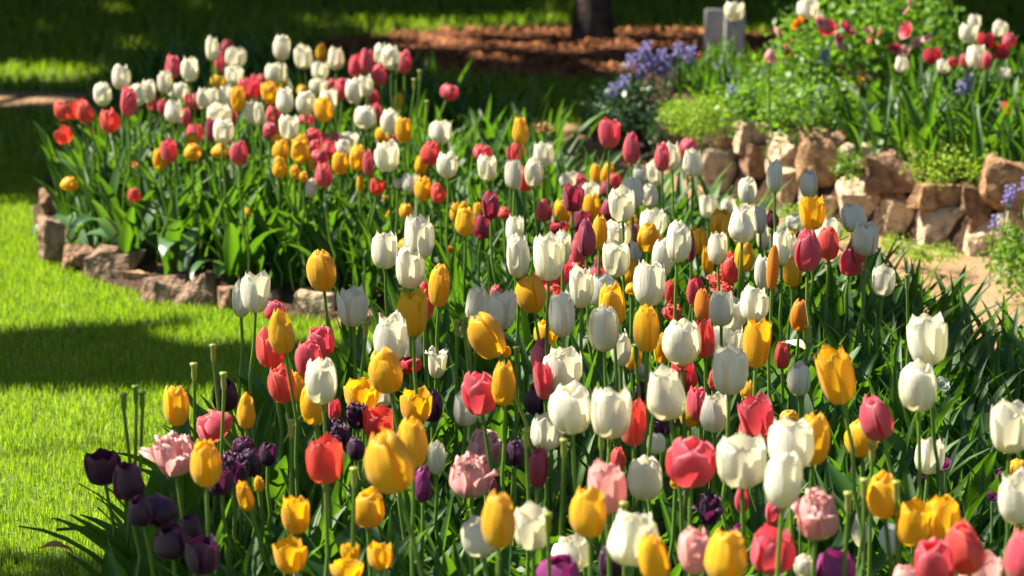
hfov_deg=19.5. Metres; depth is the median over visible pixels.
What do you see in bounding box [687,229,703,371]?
tulip
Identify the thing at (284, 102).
tulip
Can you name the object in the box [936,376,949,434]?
pansy
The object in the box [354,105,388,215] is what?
tulip
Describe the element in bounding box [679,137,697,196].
tulip
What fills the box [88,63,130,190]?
tulip
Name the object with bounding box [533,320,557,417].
tulip
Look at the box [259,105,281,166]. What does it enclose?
tulip
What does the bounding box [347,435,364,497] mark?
tulip
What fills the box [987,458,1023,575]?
tulip
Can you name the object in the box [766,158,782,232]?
tulip
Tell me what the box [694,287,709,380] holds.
tulip
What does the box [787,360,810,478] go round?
tulip
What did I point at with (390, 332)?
tulip
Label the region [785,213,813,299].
tulip
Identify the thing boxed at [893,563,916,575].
tulip
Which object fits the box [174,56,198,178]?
tulip
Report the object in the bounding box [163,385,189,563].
tulip
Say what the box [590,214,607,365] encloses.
tulip
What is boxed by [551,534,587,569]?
tulip
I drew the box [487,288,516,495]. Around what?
tulip
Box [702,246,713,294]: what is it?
tulip
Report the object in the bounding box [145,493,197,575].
tulip
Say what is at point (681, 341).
tulip
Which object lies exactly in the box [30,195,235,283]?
floppy leaves
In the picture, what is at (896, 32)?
rose bush
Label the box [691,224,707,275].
tulip
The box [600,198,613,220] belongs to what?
tulip
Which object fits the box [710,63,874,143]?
leafy shrub
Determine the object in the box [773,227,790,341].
tulip
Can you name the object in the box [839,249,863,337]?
tulip
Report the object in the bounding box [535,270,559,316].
tulip
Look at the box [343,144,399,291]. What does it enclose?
tulip
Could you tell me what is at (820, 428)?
tulip
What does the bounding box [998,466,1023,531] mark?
tulip
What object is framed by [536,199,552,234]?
tulip
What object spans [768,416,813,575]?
tulip
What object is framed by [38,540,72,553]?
fallen leaf
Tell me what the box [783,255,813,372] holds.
tulip
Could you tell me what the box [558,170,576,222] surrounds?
tulip
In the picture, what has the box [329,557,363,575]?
tulip
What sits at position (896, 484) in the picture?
spent stem
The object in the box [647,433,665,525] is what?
tulip
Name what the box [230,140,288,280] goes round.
tulip
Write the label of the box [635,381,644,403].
tulip
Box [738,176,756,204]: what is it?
tulip
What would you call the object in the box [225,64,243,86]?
tulip
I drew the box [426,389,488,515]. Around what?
tulip
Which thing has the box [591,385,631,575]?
tulip
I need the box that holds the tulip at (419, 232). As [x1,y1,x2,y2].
[404,213,434,373]
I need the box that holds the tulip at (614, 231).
[606,219,668,351]
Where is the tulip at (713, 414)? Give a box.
[700,391,726,531]
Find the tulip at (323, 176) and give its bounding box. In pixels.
[282,162,338,292]
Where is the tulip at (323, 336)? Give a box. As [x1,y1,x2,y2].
[307,324,345,451]
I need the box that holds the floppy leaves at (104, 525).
[80,501,133,535]
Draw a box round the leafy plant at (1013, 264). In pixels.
[977,219,1023,306]
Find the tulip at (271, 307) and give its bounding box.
[264,300,304,410]
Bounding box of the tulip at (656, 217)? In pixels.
[640,207,710,289]
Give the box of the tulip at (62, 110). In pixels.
[54,101,99,202]
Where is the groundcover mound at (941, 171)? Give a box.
[882,123,1018,189]
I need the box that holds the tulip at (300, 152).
[266,140,339,281]
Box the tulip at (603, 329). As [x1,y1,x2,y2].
[564,303,618,533]
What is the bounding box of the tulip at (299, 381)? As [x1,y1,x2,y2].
[292,370,303,441]
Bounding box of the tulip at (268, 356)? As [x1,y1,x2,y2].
[256,326,288,497]
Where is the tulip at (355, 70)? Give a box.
[349,53,363,142]
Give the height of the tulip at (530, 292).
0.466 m
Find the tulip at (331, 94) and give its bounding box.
[301,88,337,170]
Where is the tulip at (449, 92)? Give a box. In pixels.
[437,83,458,120]
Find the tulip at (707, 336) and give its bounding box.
[696,317,714,491]
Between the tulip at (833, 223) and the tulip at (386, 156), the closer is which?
the tulip at (833, 223)
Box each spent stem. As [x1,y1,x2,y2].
[119,392,131,571]
[131,385,140,537]
[134,390,145,556]
[190,362,205,515]
[209,343,220,526]
[219,371,227,563]
[286,418,296,575]
[349,466,358,548]
[359,320,368,439]
[394,64,397,143]
[408,78,416,172]
[416,70,422,148]
[423,100,429,202]
[453,319,459,443]
[461,317,471,446]
[466,331,475,432]
[510,346,520,496]
[522,428,530,575]
[543,512,552,575]
[559,438,567,537]
[598,437,604,547]
[619,501,628,575]
[632,344,643,455]
[647,416,654,520]
[801,325,811,417]
[842,491,852,575]
[860,477,868,575]
[867,441,876,575]
[892,480,900,567]
[904,273,910,365]
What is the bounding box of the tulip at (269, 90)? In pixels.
[261,81,278,134]
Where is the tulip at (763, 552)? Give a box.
[750,522,795,575]
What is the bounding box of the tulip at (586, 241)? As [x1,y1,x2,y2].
[576,216,598,388]
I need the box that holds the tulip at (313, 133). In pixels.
[304,127,344,199]
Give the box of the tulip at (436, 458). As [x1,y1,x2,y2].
[428,440,445,564]
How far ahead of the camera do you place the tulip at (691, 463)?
3.98 m
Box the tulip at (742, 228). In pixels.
[728,203,756,298]
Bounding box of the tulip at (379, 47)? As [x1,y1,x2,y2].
[374,42,385,111]
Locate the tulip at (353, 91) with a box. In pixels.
[330,77,365,194]
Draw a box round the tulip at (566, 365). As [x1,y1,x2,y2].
[543,345,582,530]
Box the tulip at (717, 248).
[701,231,727,376]
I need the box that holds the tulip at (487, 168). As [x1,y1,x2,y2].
[478,154,532,259]
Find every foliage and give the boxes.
[19,139,1023,575]
[32,24,612,306]
[777,231,1023,573]
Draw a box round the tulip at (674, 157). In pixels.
[666,140,680,219]
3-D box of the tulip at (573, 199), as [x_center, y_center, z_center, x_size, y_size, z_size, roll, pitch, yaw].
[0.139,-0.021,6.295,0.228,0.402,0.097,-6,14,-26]
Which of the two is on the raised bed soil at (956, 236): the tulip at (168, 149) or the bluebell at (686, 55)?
the bluebell at (686, 55)
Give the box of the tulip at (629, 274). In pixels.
[621,259,636,306]
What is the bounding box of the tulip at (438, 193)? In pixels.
[427,182,445,280]
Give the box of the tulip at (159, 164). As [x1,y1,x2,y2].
[153,147,201,274]
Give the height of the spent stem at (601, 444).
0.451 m
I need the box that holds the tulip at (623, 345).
[576,328,630,478]
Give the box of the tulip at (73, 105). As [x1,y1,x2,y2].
[68,99,120,165]
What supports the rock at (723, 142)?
on the rock at (717, 163)
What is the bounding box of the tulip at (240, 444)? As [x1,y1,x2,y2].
[181,435,253,562]
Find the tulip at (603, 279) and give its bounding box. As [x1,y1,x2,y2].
[591,272,614,390]
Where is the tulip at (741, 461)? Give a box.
[717,430,765,541]
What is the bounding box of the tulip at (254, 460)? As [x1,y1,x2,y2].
[212,448,261,575]
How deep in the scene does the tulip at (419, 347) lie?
5.18 m
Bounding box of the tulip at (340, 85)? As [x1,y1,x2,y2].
[331,78,346,167]
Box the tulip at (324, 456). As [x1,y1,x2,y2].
[306,431,342,575]
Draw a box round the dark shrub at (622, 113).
[559,63,682,160]
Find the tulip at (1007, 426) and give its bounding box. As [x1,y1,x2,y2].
[990,398,1023,575]
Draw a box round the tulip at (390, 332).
[373,309,442,555]
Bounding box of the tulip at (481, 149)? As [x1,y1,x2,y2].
[446,144,491,203]
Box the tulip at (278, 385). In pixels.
[267,363,295,498]
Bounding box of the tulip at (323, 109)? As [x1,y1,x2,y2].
[313,96,357,235]
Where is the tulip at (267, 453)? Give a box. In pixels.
[258,441,286,566]
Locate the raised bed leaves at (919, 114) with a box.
[807,11,1023,174]
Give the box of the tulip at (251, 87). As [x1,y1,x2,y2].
[228,76,259,168]
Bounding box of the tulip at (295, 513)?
[281,495,309,575]
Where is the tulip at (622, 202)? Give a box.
[609,183,634,331]
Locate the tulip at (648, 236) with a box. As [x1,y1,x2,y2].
[637,222,659,263]
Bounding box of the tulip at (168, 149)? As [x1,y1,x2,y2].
[160,138,185,274]
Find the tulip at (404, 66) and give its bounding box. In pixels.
[397,48,414,151]
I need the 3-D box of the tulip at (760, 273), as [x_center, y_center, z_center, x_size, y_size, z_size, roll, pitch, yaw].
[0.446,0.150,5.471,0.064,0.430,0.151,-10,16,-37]
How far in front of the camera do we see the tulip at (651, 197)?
6.41 m
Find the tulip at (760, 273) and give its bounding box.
[754,254,773,400]
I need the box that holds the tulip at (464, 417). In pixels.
[420,390,477,532]
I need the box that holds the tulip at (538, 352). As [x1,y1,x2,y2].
[530,338,550,366]
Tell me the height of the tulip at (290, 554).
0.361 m
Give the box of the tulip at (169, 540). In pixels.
[153,520,186,575]
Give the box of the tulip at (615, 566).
[598,545,622,575]
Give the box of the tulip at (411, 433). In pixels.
[398,415,427,575]
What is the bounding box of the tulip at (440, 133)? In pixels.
[414,120,451,214]
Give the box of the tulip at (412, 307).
[397,286,427,516]
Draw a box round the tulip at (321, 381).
[305,357,406,561]
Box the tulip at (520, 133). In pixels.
[512,116,534,225]
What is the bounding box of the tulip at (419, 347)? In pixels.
[404,336,422,358]
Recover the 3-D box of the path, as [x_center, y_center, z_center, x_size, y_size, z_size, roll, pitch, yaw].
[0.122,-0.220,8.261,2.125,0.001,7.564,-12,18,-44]
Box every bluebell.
[605,82,618,105]
[617,74,630,150]
[624,53,636,125]
[634,63,648,92]
[635,46,647,91]
[639,40,652,91]
[645,58,657,91]
[650,53,662,91]
[657,48,670,91]
[659,64,671,92]
[664,58,677,89]
[671,42,683,84]
[683,47,695,88]
[684,45,696,88]
[727,83,736,121]
[780,95,790,131]
[818,49,829,123]
[955,79,966,139]
[962,73,973,111]
[987,213,1002,285]
[1000,189,1015,284]
[1003,184,1015,280]
[1015,177,1023,282]
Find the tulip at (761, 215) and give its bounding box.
[755,203,789,325]
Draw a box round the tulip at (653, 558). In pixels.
[638,534,669,575]
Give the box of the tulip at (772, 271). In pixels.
[766,244,778,410]
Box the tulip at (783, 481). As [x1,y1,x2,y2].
[764,450,801,575]
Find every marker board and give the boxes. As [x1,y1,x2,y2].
[703,9,723,53]
[724,13,745,55]
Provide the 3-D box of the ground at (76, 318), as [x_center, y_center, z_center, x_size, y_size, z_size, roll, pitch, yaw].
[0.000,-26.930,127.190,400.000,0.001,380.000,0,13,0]
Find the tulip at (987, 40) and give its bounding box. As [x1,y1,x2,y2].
[977,32,994,103]
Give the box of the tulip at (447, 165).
[425,151,457,277]
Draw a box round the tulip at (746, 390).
[740,380,756,398]
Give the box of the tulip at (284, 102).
[260,86,293,245]
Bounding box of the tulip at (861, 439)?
[844,419,893,574]
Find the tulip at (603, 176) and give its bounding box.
[600,162,613,197]
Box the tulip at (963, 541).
[945,518,985,575]
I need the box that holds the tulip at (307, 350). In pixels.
[294,337,322,504]
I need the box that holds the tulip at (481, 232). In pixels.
[473,213,492,282]
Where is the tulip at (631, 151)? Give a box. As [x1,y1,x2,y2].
[622,131,639,176]
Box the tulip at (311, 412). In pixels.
[300,386,325,513]
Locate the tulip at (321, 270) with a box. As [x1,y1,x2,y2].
[306,249,336,421]
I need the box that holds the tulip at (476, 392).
[461,371,495,567]
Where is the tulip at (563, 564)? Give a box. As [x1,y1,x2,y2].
[536,553,579,575]
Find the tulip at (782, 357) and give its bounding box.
[774,340,836,418]
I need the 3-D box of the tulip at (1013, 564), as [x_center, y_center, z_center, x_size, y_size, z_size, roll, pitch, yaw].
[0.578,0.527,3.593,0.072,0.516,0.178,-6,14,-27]
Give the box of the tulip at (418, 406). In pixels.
[394,385,431,533]
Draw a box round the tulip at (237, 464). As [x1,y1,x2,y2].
[219,450,285,570]
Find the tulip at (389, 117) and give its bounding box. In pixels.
[356,107,399,235]
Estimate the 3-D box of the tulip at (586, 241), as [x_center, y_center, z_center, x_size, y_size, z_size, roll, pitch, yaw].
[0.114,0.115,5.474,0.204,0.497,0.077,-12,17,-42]
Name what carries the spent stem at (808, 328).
on the bed soil at (153, 269)
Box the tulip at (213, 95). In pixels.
[182,87,221,165]
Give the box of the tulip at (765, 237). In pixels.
[751,225,768,285]
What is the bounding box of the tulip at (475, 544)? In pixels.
[460,514,495,575]
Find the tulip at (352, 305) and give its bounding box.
[336,283,368,459]
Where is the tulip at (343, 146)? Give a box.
[335,139,379,208]
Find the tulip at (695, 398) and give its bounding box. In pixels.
[655,385,705,518]
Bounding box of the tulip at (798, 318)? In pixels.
[787,298,839,417]
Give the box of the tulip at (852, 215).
[841,201,871,311]
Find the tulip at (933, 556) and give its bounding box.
[914,536,953,575]
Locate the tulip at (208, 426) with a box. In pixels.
[196,409,251,536]
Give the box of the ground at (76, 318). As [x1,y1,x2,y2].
[0,0,1023,575]
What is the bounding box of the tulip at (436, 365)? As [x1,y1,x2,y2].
[425,346,448,479]
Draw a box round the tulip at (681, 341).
[662,318,700,572]
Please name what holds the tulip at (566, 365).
on the bed soil at (153, 269)
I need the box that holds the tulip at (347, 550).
[340,542,358,558]
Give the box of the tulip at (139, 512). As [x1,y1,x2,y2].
[127,494,156,575]
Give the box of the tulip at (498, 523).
[481,489,515,575]
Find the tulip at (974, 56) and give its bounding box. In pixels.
[966,44,986,97]
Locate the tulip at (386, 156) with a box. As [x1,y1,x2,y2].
[338,138,400,296]
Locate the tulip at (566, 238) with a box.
[556,228,570,347]
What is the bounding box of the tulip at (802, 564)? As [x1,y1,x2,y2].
[794,553,811,575]
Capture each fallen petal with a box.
[782,339,805,348]
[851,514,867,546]
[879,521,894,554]
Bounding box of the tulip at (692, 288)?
[687,278,698,322]
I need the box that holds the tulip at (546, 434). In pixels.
[530,411,575,533]
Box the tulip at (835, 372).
[814,343,861,570]
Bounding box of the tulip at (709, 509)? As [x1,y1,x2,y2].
[687,490,723,575]
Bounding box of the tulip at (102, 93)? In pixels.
[89,82,111,166]
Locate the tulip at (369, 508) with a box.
[355,486,383,575]
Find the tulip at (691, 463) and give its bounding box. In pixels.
[666,436,715,575]
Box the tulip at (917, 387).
[899,358,957,575]
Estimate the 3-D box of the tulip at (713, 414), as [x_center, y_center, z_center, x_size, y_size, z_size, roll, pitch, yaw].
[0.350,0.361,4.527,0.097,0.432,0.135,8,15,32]
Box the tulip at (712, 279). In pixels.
[706,272,730,287]
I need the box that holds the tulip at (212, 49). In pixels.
[192,34,218,161]
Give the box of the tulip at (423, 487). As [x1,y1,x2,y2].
[362,463,452,575]
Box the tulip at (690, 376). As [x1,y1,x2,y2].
[670,363,697,436]
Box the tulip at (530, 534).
[514,499,547,575]
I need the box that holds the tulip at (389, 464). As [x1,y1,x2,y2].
[364,426,423,575]
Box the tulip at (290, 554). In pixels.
[273,534,306,575]
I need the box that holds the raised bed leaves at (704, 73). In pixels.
[663,31,796,106]
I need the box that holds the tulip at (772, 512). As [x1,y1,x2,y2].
[765,502,779,575]
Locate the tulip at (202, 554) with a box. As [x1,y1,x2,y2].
[185,533,219,575]
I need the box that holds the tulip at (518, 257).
[506,232,529,437]
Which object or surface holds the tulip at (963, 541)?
on the bed soil at (153, 269)
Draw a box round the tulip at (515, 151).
[511,142,523,160]
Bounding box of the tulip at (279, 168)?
[253,155,287,288]
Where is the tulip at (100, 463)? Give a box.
[83,447,121,575]
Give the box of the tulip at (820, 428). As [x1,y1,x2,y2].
[804,411,829,575]
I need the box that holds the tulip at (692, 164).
[683,147,702,256]
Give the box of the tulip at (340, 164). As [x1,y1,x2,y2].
[307,152,353,288]
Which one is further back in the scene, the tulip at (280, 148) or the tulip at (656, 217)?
the tulip at (280, 148)
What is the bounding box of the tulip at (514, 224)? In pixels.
[506,215,534,343]
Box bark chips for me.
[309,23,887,79]
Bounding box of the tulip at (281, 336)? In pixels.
[256,308,299,525]
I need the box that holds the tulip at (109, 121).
[100,107,186,249]
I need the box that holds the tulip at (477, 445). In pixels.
[468,428,502,506]
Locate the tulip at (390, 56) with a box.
[381,44,420,164]
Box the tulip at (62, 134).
[53,124,132,240]
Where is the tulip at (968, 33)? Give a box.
[959,23,978,68]
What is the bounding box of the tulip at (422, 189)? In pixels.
[414,176,430,288]
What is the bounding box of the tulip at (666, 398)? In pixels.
[647,363,687,575]
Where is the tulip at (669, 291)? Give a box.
[665,280,674,324]
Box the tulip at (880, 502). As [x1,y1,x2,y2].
[867,469,898,575]
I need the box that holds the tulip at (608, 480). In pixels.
[588,457,626,575]
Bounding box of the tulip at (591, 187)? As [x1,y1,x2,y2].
[582,181,598,255]
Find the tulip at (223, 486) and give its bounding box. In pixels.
[209,466,233,568]
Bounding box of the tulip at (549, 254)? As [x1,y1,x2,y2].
[533,230,564,413]
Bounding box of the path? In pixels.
[0,91,1023,347]
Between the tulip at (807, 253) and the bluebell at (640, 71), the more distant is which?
the bluebell at (640, 71)
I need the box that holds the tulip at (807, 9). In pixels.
[796,0,818,119]
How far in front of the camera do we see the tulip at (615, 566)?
3.95 m
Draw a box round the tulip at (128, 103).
[91,85,136,252]
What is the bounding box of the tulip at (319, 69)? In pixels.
[311,60,347,121]
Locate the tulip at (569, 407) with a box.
[530,380,590,575]
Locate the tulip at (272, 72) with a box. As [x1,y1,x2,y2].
[265,62,286,128]
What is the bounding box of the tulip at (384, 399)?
[321,393,447,503]
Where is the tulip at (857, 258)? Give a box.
[850,241,892,354]
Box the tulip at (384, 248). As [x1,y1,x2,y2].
[371,231,397,317]
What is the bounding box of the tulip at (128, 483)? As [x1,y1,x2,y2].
[113,460,144,575]
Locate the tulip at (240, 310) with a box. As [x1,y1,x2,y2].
[232,279,248,435]
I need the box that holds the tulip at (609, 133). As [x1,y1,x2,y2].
[598,117,620,197]
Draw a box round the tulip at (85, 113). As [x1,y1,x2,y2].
[76,98,111,245]
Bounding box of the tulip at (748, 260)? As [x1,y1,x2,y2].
[734,242,754,292]
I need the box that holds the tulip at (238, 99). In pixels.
[226,86,251,205]
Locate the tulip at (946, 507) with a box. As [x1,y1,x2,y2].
[927,494,959,539]
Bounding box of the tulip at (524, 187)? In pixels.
[519,165,530,243]
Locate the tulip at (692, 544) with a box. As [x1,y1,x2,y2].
[678,526,709,575]
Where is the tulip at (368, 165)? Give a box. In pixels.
[362,149,398,304]
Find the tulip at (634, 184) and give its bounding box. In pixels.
[623,176,643,301]
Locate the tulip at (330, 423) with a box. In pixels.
[322,417,340,492]
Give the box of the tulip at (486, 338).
[467,312,541,502]
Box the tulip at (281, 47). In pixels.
[273,34,290,124]
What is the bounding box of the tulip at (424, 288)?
[420,280,440,442]
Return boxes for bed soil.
[30,137,995,350]
[596,54,1023,263]
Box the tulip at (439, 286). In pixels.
[361,263,449,460]
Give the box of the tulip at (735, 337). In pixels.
[713,323,744,433]
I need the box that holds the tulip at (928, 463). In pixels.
[910,436,944,553]
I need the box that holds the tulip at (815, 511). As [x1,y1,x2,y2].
[791,486,838,575]
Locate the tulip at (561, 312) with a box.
[548,289,574,532]
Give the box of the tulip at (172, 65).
[153,54,206,167]
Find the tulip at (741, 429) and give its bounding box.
[738,422,766,509]
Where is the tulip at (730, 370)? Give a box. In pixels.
[712,343,767,575]
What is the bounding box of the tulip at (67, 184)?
[60,177,95,243]
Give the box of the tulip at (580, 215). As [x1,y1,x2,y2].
[570,209,591,230]
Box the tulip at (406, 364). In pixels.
[400,356,421,390]
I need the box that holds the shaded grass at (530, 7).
[0,0,1023,176]
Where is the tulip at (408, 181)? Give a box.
[401,172,439,281]
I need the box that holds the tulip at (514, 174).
[508,159,521,217]
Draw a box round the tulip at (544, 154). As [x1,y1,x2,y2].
[534,141,569,227]
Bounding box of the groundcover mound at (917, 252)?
[879,231,968,271]
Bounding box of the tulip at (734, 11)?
[724,0,748,114]
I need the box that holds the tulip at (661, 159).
[654,140,669,238]
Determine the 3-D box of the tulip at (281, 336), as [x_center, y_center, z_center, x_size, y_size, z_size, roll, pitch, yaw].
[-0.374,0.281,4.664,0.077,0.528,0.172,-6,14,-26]
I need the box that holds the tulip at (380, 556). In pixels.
[367,540,392,575]
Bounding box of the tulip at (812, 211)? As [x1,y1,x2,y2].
[799,195,825,342]
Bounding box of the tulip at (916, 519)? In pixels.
[896,496,935,565]
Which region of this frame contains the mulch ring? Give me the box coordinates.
[312,29,881,81]
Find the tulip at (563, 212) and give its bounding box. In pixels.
[553,199,570,221]
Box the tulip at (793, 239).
[757,234,796,347]
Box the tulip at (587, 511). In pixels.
[569,485,605,575]
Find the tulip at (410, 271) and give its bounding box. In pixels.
[396,243,447,435]
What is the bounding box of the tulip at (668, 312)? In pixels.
[662,303,681,367]
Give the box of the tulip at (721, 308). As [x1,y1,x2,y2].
[709,288,733,393]
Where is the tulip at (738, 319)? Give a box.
[724,295,777,431]
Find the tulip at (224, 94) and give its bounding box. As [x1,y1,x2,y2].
[218,84,232,171]
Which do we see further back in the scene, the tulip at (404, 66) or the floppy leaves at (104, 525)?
the tulip at (404, 66)
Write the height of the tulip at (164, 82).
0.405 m
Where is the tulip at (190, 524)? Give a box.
[179,513,201,575]
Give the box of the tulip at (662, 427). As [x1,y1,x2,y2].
[649,418,675,531]
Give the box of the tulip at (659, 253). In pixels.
[652,237,672,368]
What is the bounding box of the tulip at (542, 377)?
[515,360,573,549]
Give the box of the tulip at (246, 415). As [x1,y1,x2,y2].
[215,391,255,549]
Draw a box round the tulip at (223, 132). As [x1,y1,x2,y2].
[213,118,265,285]
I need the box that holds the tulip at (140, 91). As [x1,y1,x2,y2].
[95,82,153,188]
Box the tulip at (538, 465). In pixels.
[529,446,547,551]
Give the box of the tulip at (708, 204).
[700,194,717,245]
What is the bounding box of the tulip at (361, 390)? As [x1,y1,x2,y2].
[343,376,379,483]
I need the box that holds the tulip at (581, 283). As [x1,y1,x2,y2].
[569,263,593,486]
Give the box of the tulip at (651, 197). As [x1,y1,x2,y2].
[643,181,658,258]
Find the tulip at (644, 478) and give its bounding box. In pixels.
[628,454,661,575]
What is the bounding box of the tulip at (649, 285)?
[633,259,664,456]
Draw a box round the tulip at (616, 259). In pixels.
[602,241,629,386]
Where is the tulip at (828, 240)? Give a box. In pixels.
[814,226,838,365]
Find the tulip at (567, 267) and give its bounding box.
[557,260,571,341]
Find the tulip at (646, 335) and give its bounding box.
[633,304,696,545]
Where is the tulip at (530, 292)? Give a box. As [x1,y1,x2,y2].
[515,273,545,339]
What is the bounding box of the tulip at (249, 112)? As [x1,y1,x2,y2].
[237,100,291,217]
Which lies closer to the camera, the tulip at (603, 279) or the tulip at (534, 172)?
the tulip at (603, 279)
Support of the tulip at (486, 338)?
on the bed soil at (153, 269)
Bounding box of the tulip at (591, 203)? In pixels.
[583,193,599,263]
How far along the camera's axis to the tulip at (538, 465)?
4.24 m
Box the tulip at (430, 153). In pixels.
[420,140,440,221]
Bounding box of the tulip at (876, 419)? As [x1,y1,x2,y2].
[859,394,901,563]
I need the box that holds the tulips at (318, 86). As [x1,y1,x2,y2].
[126,14,1016,575]
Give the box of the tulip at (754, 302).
[740,283,768,381]
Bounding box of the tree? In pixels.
[569,0,615,42]
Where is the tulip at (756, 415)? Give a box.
[737,391,773,525]
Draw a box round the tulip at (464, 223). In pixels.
[440,206,474,323]
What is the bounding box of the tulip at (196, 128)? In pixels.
[159,123,209,198]
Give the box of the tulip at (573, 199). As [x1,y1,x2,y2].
[563,182,584,243]
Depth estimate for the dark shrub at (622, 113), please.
9.00 m
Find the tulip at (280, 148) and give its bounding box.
[223,139,297,265]
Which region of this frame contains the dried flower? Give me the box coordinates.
[533,121,554,198]
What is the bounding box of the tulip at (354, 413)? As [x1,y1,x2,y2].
[341,400,397,513]
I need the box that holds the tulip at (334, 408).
[318,399,349,499]
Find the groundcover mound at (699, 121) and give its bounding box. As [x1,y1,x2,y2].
[654,89,740,146]
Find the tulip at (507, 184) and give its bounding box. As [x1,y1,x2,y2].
[475,160,511,277]
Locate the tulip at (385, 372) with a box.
[368,345,407,546]
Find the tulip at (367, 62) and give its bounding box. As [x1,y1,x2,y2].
[360,48,374,135]
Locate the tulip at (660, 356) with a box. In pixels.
[654,332,667,433]
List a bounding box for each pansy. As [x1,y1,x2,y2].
[131,161,136,184]
[244,207,251,271]
[382,194,387,205]
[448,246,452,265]
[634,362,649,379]
[788,53,794,127]
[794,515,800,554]
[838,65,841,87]
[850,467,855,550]
[857,76,863,112]
[920,476,924,500]
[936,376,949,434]
[941,457,951,494]
[987,491,997,552]
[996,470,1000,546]
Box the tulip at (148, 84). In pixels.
[122,79,198,183]
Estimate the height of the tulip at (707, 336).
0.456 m
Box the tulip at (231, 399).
[212,377,263,509]
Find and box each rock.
[37,215,64,263]
[39,188,56,214]
[62,244,79,270]
[72,244,93,268]
[83,244,145,282]
[122,270,149,279]
[141,274,188,305]
[174,273,217,308]
[217,286,233,311]
[269,289,281,300]
[290,287,339,316]
[337,308,378,329]
[653,122,687,147]
[685,141,713,182]
[702,146,737,194]
[714,133,735,149]
[733,121,770,155]
[739,142,766,178]
[765,132,798,172]
[776,167,799,205]
[795,125,846,186]
[799,187,818,201]
[823,196,837,219]
[836,174,881,218]
[840,142,872,168]
[862,147,931,193]
[879,193,906,214]
[880,198,913,237]
[907,181,961,210]
[917,206,964,248]
[960,182,992,214]
[963,218,996,256]
[966,212,989,233]
[978,153,1023,218]
[997,210,1023,247]
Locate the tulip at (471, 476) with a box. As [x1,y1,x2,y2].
[449,450,498,575]
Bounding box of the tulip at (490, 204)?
[459,190,498,316]
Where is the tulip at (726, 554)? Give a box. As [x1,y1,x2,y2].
[704,528,746,575]
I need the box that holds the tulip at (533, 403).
[505,384,554,500]
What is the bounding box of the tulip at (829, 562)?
[815,548,856,575]
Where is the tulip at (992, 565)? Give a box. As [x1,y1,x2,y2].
[958,549,1001,575]
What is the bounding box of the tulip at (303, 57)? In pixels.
[294,42,321,147]
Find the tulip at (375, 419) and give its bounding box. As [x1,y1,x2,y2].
[363,404,434,536]
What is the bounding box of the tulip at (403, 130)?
[395,116,438,287]
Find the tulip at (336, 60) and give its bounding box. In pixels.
[328,46,344,132]
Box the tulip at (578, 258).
[571,232,629,390]
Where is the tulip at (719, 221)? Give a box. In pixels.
[709,208,730,272]
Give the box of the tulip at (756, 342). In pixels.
[743,317,853,562]
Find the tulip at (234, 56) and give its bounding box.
[199,46,266,129]
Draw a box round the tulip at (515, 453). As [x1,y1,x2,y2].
[506,438,524,565]
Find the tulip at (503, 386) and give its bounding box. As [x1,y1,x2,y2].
[492,360,515,549]
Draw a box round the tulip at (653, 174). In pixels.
[646,159,664,208]
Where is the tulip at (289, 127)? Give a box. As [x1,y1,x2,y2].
[279,113,345,282]
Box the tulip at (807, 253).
[774,228,834,445]
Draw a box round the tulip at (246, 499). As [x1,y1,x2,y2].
[236,480,274,575]
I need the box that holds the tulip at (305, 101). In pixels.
[296,90,332,177]
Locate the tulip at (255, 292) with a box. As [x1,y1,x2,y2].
[240,269,269,448]
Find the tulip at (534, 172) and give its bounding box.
[525,156,543,238]
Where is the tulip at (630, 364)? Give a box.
[625,345,641,389]
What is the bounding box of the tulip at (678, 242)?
[666,219,691,421]
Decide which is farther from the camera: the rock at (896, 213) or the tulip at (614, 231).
the rock at (896, 213)
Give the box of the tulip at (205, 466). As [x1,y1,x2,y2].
[190,438,221,575]
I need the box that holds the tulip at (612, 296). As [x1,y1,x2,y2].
[599,280,625,447]
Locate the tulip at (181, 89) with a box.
[168,82,188,146]
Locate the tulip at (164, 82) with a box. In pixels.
[155,69,179,184]
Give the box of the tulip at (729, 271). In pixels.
[720,251,741,291]
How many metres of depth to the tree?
11.46 m
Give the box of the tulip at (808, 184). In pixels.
[800,169,816,231]
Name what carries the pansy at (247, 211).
on the bed soil at (153, 269)
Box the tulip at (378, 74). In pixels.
[336,63,386,143]
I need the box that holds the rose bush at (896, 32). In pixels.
[736,0,983,103]
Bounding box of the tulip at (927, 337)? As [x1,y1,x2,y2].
[886,312,947,575]
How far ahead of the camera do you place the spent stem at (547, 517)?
3.77 m
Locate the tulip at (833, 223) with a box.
[788,218,840,306]
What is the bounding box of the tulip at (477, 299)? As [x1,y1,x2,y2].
[448,284,488,457]
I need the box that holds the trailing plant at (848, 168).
[827,141,869,183]
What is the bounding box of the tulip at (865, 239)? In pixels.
[852,221,892,363]
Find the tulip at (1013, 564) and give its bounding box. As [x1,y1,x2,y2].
[1003,526,1023,575]
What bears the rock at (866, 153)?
on the raised bed soil at (956, 236)
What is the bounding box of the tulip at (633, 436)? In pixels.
[622,397,645,568]
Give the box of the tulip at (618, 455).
[611,446,625,526]
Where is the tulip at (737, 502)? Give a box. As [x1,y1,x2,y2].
[735,488,748,522]
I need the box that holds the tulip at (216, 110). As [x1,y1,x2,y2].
[207,101,231,119]
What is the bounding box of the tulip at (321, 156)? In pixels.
[281,149,328,249]
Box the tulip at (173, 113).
[164,99,218,197]
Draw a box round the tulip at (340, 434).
[330,422,405,537]
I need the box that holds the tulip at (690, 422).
[679,397,697,511]
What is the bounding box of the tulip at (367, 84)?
[359,73,372,151]
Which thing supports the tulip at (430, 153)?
on the bed soil at (153, 269)
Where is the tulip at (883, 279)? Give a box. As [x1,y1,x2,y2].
[872,263,904,369]
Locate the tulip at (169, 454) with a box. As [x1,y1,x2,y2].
[139,430,193,575]

